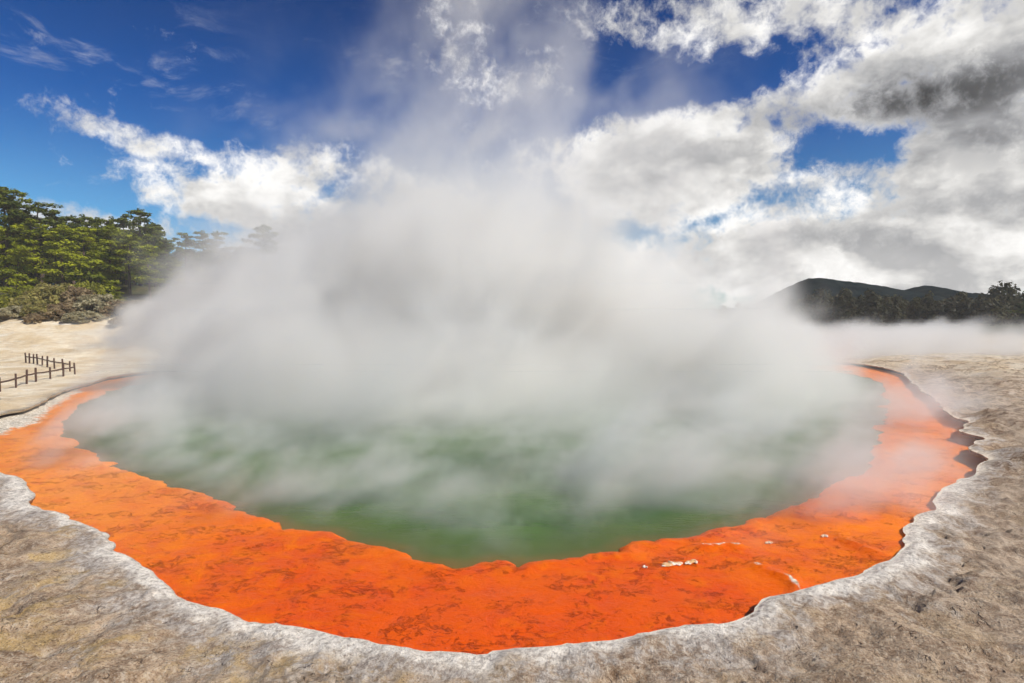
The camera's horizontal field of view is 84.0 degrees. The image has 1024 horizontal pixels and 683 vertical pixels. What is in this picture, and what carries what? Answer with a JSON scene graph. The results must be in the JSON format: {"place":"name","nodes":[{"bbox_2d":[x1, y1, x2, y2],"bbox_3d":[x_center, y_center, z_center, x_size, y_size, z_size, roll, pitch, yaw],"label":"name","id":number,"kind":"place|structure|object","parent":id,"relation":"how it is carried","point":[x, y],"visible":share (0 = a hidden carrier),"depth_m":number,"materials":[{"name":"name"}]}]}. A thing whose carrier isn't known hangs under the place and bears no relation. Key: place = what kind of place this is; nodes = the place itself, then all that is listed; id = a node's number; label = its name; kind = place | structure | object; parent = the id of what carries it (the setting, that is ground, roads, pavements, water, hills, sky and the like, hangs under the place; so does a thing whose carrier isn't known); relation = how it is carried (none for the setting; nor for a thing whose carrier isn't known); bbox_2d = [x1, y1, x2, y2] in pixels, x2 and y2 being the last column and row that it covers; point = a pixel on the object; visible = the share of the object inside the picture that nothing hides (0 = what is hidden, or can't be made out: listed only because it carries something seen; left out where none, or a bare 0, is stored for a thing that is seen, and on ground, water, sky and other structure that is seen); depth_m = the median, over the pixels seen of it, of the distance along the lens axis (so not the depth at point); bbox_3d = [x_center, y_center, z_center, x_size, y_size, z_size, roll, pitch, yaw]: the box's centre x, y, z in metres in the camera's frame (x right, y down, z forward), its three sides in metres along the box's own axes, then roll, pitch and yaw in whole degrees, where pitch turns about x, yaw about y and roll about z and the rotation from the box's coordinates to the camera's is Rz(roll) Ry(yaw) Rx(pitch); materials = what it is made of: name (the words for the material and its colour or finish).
{"place":"outdoors","nodes":[
{"label":"outdoors","id":0,"kind":"place"},
{"bbox_2d":[60,363,891,568],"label":"pool water","id":1,"kind":"structure","parent":0,"point":[464,466],"depth_m":17.97,"materials":[{"name":"green liquid"}]},
{"bbox_2d":[0,284,1023,682],"bbox_3d":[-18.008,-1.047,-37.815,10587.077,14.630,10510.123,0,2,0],"label":"ground","id":2,"kind":"structure","parent":0,"point":[938,598],"depth_m":9.10,"materials":[{"name":"beige stone"}]},
{"bbox_2d":[0,294,14,306],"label":"scrub bush","id":3,"kind":"object","parent":2,"relation":"on","point":[3,296],"visible":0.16,"depth_m":64.25,"materials":[{"name":"green plant"}]},
{"bbox_2d":[0,226,17,278],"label":"pine tree","id":4,"kind":"object","parent":2,"relation":"on","point":[3,263],"visible":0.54,"depth_m":73.94,"materials":[{"name":"green plant"}]},
{"bbox_2d":[0,312,21,320],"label":"scrub bush","id":5,"kind":"object","parent":2,"relation":"on","point":[2,318],"visible":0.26,"depth_m":60.19,"materials":[{"name":"green plant"}]},
{"bbox_2d":[0,287,31,307],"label":"scrub bush","id":6,"kind":"object","parent":2,"relation":"on","point":[16,293],"visible":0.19,"depth_m":65.03,"materials":[{"name":"green plant"}]},
{"bbox_2d":[0,186,32,286],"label":"pine tree","id":7,"kind":"object","parent":2,"relation":"on","point":[5,204],"visible":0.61,"depth_m":85.29,"materials":[{"name":"green plant"}]},
{"bbox_2d":[0,305,35,318],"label":"scrub bush","id":8,"kind":"object","parent":2,"relation":"on","point":[7,310],"visible":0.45,"depth_m":60.19,"materials":[{"name":"grey plant"}]},
{"bbox_2d":[0,195,37,266],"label":"pine tree","id":9,"kind":"object","parent":2,"relation":"on","point":[13,235],"visible":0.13,"depth_m":87.12,"materials":[{"name":"green plant"}]},
{"bbox_2d":[0,233,39,280],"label":"pine tree","id":10,"kind":"object","parent":2,"relation":"on","point":[11,264],"visible":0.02,"depth_m":95.30,"materials":[{"name":"green plant"}]},
{"bbox_2d":[0,254,41,293],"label":"pine tree","id":11,"kind":"object","parent":2,"relation":"on","point":[18,262],"visible":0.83,"depth_m":72.43,"materials":[{"name":"green plant"}]},
{"bbox_2d":[10,235,34,285],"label":"pine tree","id":12,"kind":"object","parent":2,"relation":"on","point":[24,271],"visible":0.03,"depth_m":95.12,"materials":[{"name":"green plant"}]},
{"bbox_2d":[22,313,45,322],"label":"scrub bush","id":13,"kind":"object","parent":2,"relation":"on","point":[32,317],"visible":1,"depth_m":58.53,"materials":[{"name":"brown plant"}]},
{"bbox_2d":[5,218,63,287],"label":"pine tree","id":14,"kind":"object","parent":2,"relation":"on","point":[26,247],"visible":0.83,"depth_m":73.79,"materials":[{"name":"green plant"}]},
{"bbox_2d":[8,291,61,310],"bbox_3d":[-52.893,-4.083,63.383,5.015,3.287,5.404,1,3,20],"label":"scrub bush","id":15,"kind":"object","parent":2,"relation":"on","point":[17,301],"visible":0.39,"depth_m":61.75,"materials":[{"name":"green plant"}]},
{"bbox_2d":[0,201,74,285],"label":"pine tree","id":16,"kind":"object","parent":2,"relation":"on","point":[20,214],"visible":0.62,"depth_m":83.46,"materials":[{"name":"green plant"}]},
{"bbox_2d":[0,363,75,391],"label":"wooden fence","id":17,"kind":"object","parent":2,"relation":"on","point":[35,373],"visible":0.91,"depth_m":32.78,"materials":[{"name":"brown wood"}]},
{"bbox_2d":[19,303,67,317],"bbox_3d":[-50.294,-3.235,61.295,5.134,1.846,4.764,1,3,29],"label":"scrub bush","id":18,"kind":"object","parent":2,"relation":"on","point":[37,307],"visible":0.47,"depth_m":59.90,"materials":[{"name":"green plant"}]},
{"bbox_2d":[26,241,66,285],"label":"pine tree","id":19,"kind":"object","parent":2,"relation":"on","point":[32,276],"visible":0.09,"depth_m":95.43,"materials":[{"name":"green plant"}]},
{"bbox_2d":[17,281,76,312],"bbox_3d":[-51.486,-4.431,64.418,6.268,4.784,6.754,0,2,5],"label":"scrub bush","id":20,"kind":"object","parent":2,"relation":"on","point":[46,290],"visible":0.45,"depth_m":62.50,"materials":[{"name":"green plant"}]},
{"bbox_2d":[24,353,70,371],"bbox_3d":[-33.571,1.572,41.101,8.382,1.256,0.413,2,3,35],"label":"wooden fence","id":21,"kind":"object","parent":2,"relation":"on","point":[46,359],"visible":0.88,"depth_m":41.01,"materials":[{"name":"brown wood"}]},
{"bbox_2d":[35,209,69,285],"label":"pine tree","id":22,"kind":"object","parent":2,"relation":"on","point":[53,212],"visible":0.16,"depth_m":89.08,"materials":[{"name":"green plant"}]},
{"bbox_2d":[27,222,90,282],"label":"pine tree","id":23,"kind":"object","parent":2,"relation":"on","point":[62,253],"visible":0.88,"depth_m":73.81,"materials":[{"name":"green plant"}]},
{"bbox_2d":[38,302,86,320],"bbox_3d":[-48.310,-3.122,61.362,4.783,2.390,4.945,-1,3,-26],"label":"scrub bush","id":24,"kind":"object","parent":2,"relation":"on","point":[62,306],"visible":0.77,"depth_m":60.09,"materials":[{"name":"brown plant"}]},
{"bbox_2d":[55,214,92,284],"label":"pine tree","id":25,"kind":"object","parent":2,"relation":"on","point":[73,224],"visible":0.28,"depth_m":86.98,"materials":[{"name":"green plant"}]},
{"bbox_2d":[53,285,97,307],"bbox_3d":[-49.041,-4.351,64.442,5.034,4.100,5.206,0,2,10],"label":"scrub bush","id":26,"kind":"object","parent":2,"relation":"on","point":[72,292],"visible":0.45,"depth_m":63.35,"materials":[{"name":"brown plant"}]},
{"bbox_2d":[58,251,95,283],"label":"pine tree","id":27,"kind":"object","parent":2,"relation":"on","point":[68,282],"visible":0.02,"depth_m":96.45,"materials":[{"name":"green plant"}]},
{"bbox_2d":[65,214,94,281],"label":"pine tree","id":28,"kind":"object","parent":2,"relation":"on","point":[84,218],"visible":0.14,"depth_m":90.94,"materials":[{"name":"green plant"}]},
{"bbox_2d":[63,226,108,281],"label":"pine tree","id":29,"kind":"object","parent":2,"relation":"on","point":[88,239],"visible":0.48,"depth_m":76.23,"materials":[{"name":"green plant"}]},
{"bbox_2d":[60,310,112,322],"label":"scrub bush","id":30,"kind":"object","parent":2,"relation":"on","point":[73,316],"visible":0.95,"depth_m":59.33,"materials":[{"name":"grey plant"}]},
{"bbox_2d":[74,280,108,294],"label":"scrub bush","id":31,"kind":"object","parent":2,"relation":"on","point":[97,288],"visible":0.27,"depth_m":67.94,"materials":[{"name":"green plant"}]},
{"bbox_2d":[63,257,127,300],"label":"pine tree","id":32,"kind":"object","parent":2,"relation":"on","point":[92,264],"visible":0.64,"depth_m":71.36,"materials":[{"name":"green plant"}]},
{"bbox_2d":[79,217,112,282],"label":"pine tree","id":33,"kind":"object","parent":2,"relation":"on","point":[95,223],"visible":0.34,"depth_m":88.48,"materials":[{"name":"green plant"}]},
{"bbox_2d":[72,293,125,317],"bbox_3d":[-45.990,-3.796,63.392,5.610,3.181,5.788,1,2,18],"label":"scrub bush","id":34,"kind":"object","parent":2,"relation":"on","point":[86,302],"visible":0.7,"depth_m":61.96,"materials":[{"name":"grey plant"}]},
{"bbox_2d":[95,216,119,273],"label":"pine tree","id":35,"kind":"object","parent":2,"relation":"on","point":[111,220],"visible":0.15,"depth_m":91.02,"materials":[{"name":"green plant"}]},
{"bbox_2d":[86,223,138,291],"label":"pine tree","id":36,"kind":"object","parent":2,"relation":"on","point":[106,252],"visible":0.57,"depth_m":76.02,"materials":[{"name":"green plant"}]},
{"bbox_2d":[93,300,147,317],"bbox_3d":[-43.376,-3.493,63.452,5.726,2.339,5.538,-2,3,-37],"label":"scrub bush","id":37,"kind":"object","parent":2,"relation":"on","point":[107,309],"visible":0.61,"depth_m":62.08,"materials":[{"name":"grey plant"}]},
{"bbox_2d":[103,228,145,297],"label":"pine tree","id":38,"kind":"object","parent":2,"relation":"on","point":[128,251],"visible":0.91,"depth_m":74.20,"materials":[{"name":"green plant"}]},
{"bbox_2d":[106,216,144,284],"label":"pine tree","id":39,"kind":"object","parent":2,"relation":"on","point":[121,222],"visible":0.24,"depth_m":86.84,"materials":[{"name":"green plant"}]},
{"bbox_2d":[107,314,152,324],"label":"scrub bush","id":40,"kind":"object","parent":2,"relation":"on","point":[120,319],"visible":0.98,"depth_m":58.87,"materials":[{"name":"grey plant"}]},
{"bbox_2d":[116,230,159,284],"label":"pine tree","id":41,"kind":"object","parent":2,"relation":"on","point":[132,281],"visible":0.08,"depth_m":94.50,"materials":[{"name":"green plant"}]},
{"bbox_2d":[111,208,165,285],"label":"pine tree","id":42,"kind":"object","parent":2,"relation":"on","point":[135,222],"visible":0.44,"depth_m":86.53,"materials":[{"name":"green plant"}]},
{"bbox_2d":[114,300,168,313],"bbox_3d":[-41.705,-3.834,64.462,5.538,1.838,5.726,1,3,27],"label":"scrub bush","id":43,"kind":"object","parent":2,"relation":"on","point":[142,303],"visible":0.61,"depth_m":62.75,"materials":[{"name":"grey plant"}]},
{"bbox_2d":[131,244,172,300],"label":"pine tree","id":44,"kind":"object","parent":2,"relation":"on","point":[147,250],"visible":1,"depth_m":73.42,"materials":[{"name":"green plant"}]},
{"bbox_2d":[137,223,171,286],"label":"pine tree","id":45,"kind":"object","parent":2,"relation":"on","point":[153,238],"visible":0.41,"depth_m":85.00,"materials":[{"name":"green plant"}]},
{"bbox_2d":[135,222,175,286],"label":"pine tree","id":46,"kind":"object","parent":2,"relation":"on","point":[173,245],"visible":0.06,"depth_m":99.74,"materials":[{"name":"green plant"}]},
{"bbox_2d":[146,248,170,286],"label":"pine tree","id":47,"kind":"object","parent":2,"relation":"on","point":[161,284],"visible":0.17,"depth_m":98.32,"materials":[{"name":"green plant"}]},
{"bbox_2d":[141,230,175,285],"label":"pine tree","id":48,"kind":"object","parent":2,"relation":"on","point":[142,231],"visible":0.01,"depth_m":104.69,"materials":[{"name":"green plant"}]},
{"bbox_2d":[154,238,184,287],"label":"pine tree","id":49,"kind":"object","parent":2,"relation":"on","point":[165,258],"visible":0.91,"depth_m":83.17,"materials":[{"name":"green plant"}]},
{"bbox_2d":[163,255,185,285],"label":"pine tree","id":50,"kind":"object","parent":2,"relation":"on","point":[175,272],"visible":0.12,"depth_m":99.11,"materials":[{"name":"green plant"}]},
{"bbox_2d":[162,260,193,299],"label":"pine tree","id":51,"kind":"object","parent":2,"relation":"on","point":[176,274],"visible":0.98,"depth_m":74.38,"materials":[{"name":"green plant"}]},
{"bbox_2d":[169,248,193,285],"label":"pine tree","id":52,"kind":"object","parent":2,"relation":"on","point":[183,266],"visible":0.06,"depth_m":106.15,"materials":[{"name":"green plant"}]},
{"bbox_2d":[172,232,204,285],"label":"pine tree","id":53,"kind":"object","parent":2,"relation":"on","point":[187,243],"visible":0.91,"depth_m":85.15,"materials":[{"name":"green plant"}]},
{"bbox_2d":[178,254,198,285],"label":"pine tree","id":54,"kind":"object","parent":2,"relation":"on","point":[192,270],"visible":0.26,"depth_m":98.79,"materials":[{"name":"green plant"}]},
{"bbox_2d":[188,230,215,281],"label":"pine tree","id":55,"kind":"object","parent":2,"relation":"on","point":[201,262],"visible":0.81,"depth_m":85.29,"materials":[{"name":"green plant"}]},
{"bbox_2d":[193,255,217,285],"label":"pine tree","id":56,"kind":"object","parent":2,"relation":"on","point":[209,275],"visible":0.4,"depth_m":97.22,"materials":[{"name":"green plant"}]},
{"bbox_2d":[198,231,235,287],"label":"pine tree","id":57,"kind":"object","parent":2,"relation":"on","point":[221,257],"visible":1,"depth_m":85.16,"materials":[{"name":"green plant"}]},
{"bbox_2d":[238,224,280,287],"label":"pine tree","id":58,"kind":"object","parent":2,"relation":"on","point":[265,248],"visible":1,"depth_m":82.94,"materials":[{"name":"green plant"}]},
{"bbox_2d":[0,359,986,654],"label":"orange shelf","id":59,"kind":"object","parent":2,"relation":"on","point":[204,549],"visible":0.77,"depth_m":9.56,"materials":[{"name":"orange stone"}]},
{"bbox_2d":[662,561,682,566],"bbox_3d":[2.582,3.598,9.213,0.396,0.040,0.195,0,2,-6],"label":"crust fragment","id":60,"kind":"object","parent":59,"relation":"on","point":[670,563],"visible":1,"depth_m":9.18,"materials":[{"name":"beige stone"}]},
{"bbox_2d":[685,559,697,563],"bbox_3d":[2.915,3.594,9.280,0.261,0.035,0.176,-1,2,-17],"label":"crust fragment","id":61,"kind":"object","parent":59,"relation":"on","point":[691,561],"visible":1,"depth_m":9.27,"materials":[{"name":"beige stone"}]},
{"bbox_2d":[684,280,1023,327],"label":"wood","id":62,"kind":"object","parent":2,"relation":"on","point":[871,309],"visible":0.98,"depth_m":221.18,"materials":[{"name":"green plant"}]},
{"bbox_2d":[1006,291,1023,319],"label":"broad tree","id":63,"kind":"object","parent":2,"relation":"on","point":[1019,312],"visible":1,"depth_m":171.60,"materials":[{"name":"green plant"}]},
{"bbox_2d":[0,0,1023,398],"label":"sky","id":64,"kind":"structure","parent":0,"point":[507,158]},
{"bbox_2d":[614,278,987,318],"bbox_3d":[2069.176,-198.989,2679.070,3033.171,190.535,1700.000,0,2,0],"label":"hills","id":65,"kind":"structure","parent":0,"point":[800,289],"depth_m":2442.83,"materials":[{"name":"green plant"}]}
]}

